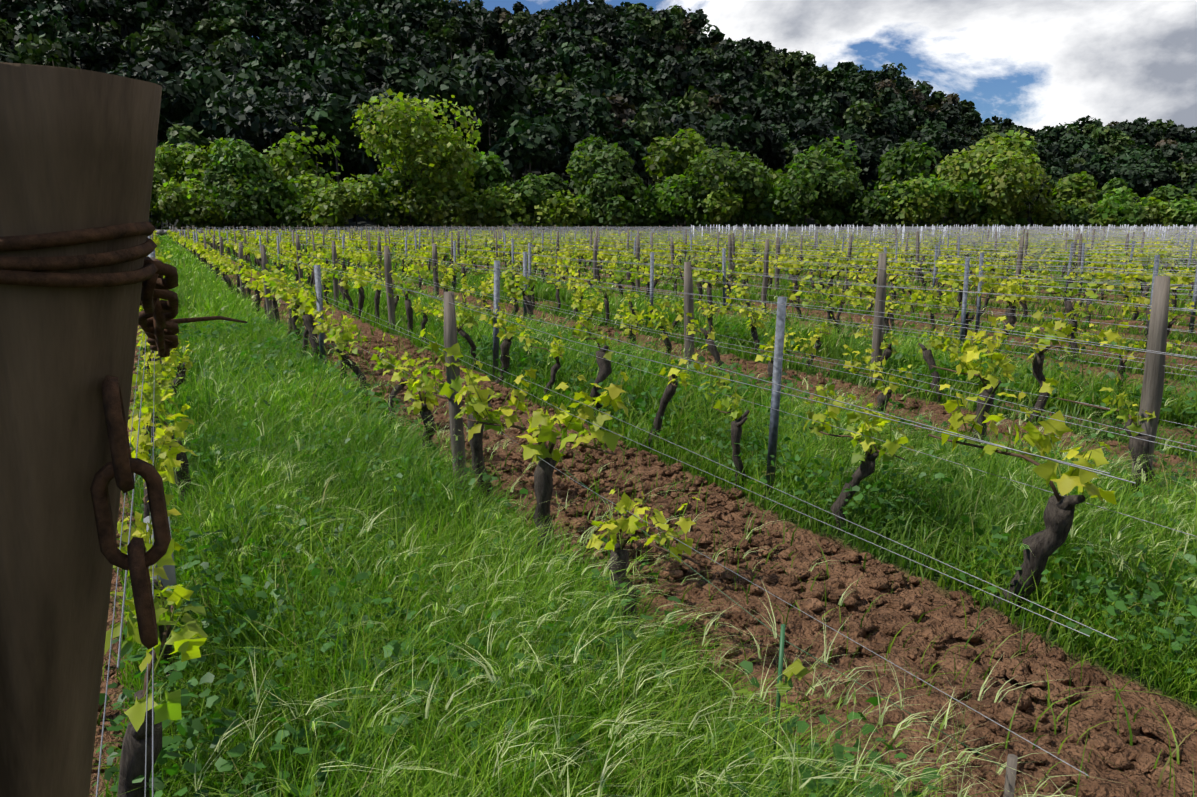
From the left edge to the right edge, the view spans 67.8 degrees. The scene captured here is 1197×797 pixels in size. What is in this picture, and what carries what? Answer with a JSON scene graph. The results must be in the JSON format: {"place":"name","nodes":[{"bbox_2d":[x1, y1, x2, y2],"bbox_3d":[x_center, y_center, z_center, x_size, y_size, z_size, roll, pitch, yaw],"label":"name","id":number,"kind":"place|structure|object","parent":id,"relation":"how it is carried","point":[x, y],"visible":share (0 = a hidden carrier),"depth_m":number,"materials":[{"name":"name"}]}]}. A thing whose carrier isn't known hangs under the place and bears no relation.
{"place":"outdoors","nodes":[
{"label":"outdoors","id":0,"kind":"place"},
{"bbox_2d":[0,62,161,796],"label":"end post","id":1,"kind":"object","parent":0,"point":[77,149],"visible":0.94,"depth_m":0.51,"materials":[{"name":"wood"}]},
{"bbox_2d":[0,222,246,648],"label":"chain","id":2,"kind":"object","parent":1,"relation":"attached to","point":[157,323],"visible":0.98,"depth_m":0.52,"materials":[{"name":"brown metal"}]},
{"bbox_2d":[8,0,1180,231],"bbox_3d":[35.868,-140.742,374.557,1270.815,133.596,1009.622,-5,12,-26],"label":"hill terrain","id":3,"kind":"structure","parent":0,"point":[364,222],"depth_m":182.49,"materials":[{"name":"green"}]},
{"bbox_2d":[734,658,808,710],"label":"vine leaves","id":4,"kind":"object","parent":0,"point":[798,670],"visible":0.88,"depth_m":2.38,"materials":[{"name":"plant"}]},
{"bbox_2d":[444,0,1196,131],"label":"sky","id":5,"kind":"structure","parent":0,"point":[1035,64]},
{"label":"ground","id":6,"kind":"structure","parent":0,"visible":0},
{"bbox_2d":[155,230,277,235],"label":"stone wall","id":7,"kind":"structure","parent":6,"relation":"on","point":[160,232],"depth_m":82.50,"materials":[{"name":"grey stone"}]},
{"bbox_2d":[9,2,1191,230],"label":"tree trunks","id":8,"kind":"object","parent":6,"relation":"on","point":[627,224],"visible":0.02,"depth_m":131.56,"materials":[{"name":"brown wood"}]},
{"bbox_2d":[0,0,1196,205],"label":"forest foliage","id":9,"kind":"object","parent":8,"relation":"attached to","point":[545,97],"visible":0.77,"depth_m":197.25,"materials":[{"name":"green plant"}]},
{"bbox_2d":[89,242,1196,796],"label":"vineyard ground","id":10,"kind":"structure","parent":6,"relation":"on","point":[1095,766],"depth_m":3.54,"materials":[{"name":"soil"}]},
{"bbox_2d":[143,516,180,654],"bbox_3d":[-1.520,0.656,3.110,0.088,0.502,0.083,10,15,40],"label":"vine guard tube","id":11,"kind":"object","parent":10,"relation":"on","point":[170,572],"visible":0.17,"depth_m":3.08,"materials":[{"name":"grey plastic"}]},
{"bbox_2d":[91,324,1196,796],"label":"soil clods","id":12,"kind":"object","parent":10,"relation":"on","point":[1107,738],"visible":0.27,"depth_m":3.28,"materials":[{"name":"brown soil"}]},
{"bbox_2d":[104,228,1196,796],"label":"vines","id":13,"kind":"object","parent":10,"relation":"on","point":[188,638],"depth_m":6.86,"materials":[{"name":"green plant"}]},
{"bbox_2d":[90,234,1196,796],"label":"grass","id":14,"kind":"structure","parent":6,"relation":"on","point":[520,664],"depth_m":3.53,"materials":[{"name":"green plant"}]},
{"bbox_2d":[147,225,1196,499],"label":"posts","id":15,"kind":"object","parent":6,"relation":"on","point":[1153,387],"depth_m":8.63,"materials":[{"name":"grey wood"}]},
{"bbox_2d":[96,226,1196,796],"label":"trellis wires","id":16,"kind":"object","parent":15,"relation":"attached to","point":[1000,230],"visible":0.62,"depth_m":12.99,"materials":[{"name":"grey metal"}]},
{"bbox_2d":[149,89,1196,231],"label":"trees","id":17,"kind":"object","parent":6,"relation":"on","point":[217,191],"visible":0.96,"depth_m":86.77,"materials":[{"name":"green plant"}]},
{"bbox_2d":[562,468,1005,769],"bbox_3d":[0.312,0.755,2.811,0.234,0.621,1.961,-8,13,-34],"label":"trellis wire","id":18,"kind":"object","parent":6,"relation":"on","point":[781,655],"visible":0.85,"depth_m":2.36,"materials":[{"name":"grey metal"}]},
{"bbox_2d":[691,224,1196,249],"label":"metal posts","id":19,"kind":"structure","parent":6,"relation":"on","point":[897,226],"depth_m":52.55,"materials":[{"name":"grey metal"}]},
{"bbox_2d":[1003,754,1017,796],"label":"stake","id":20,"kind":"object","parent":6,"relation":"on","point":[1010,779],"visible":1,"depth_m":2.07,"materials":[{"name":"grey wood"}]}
]}

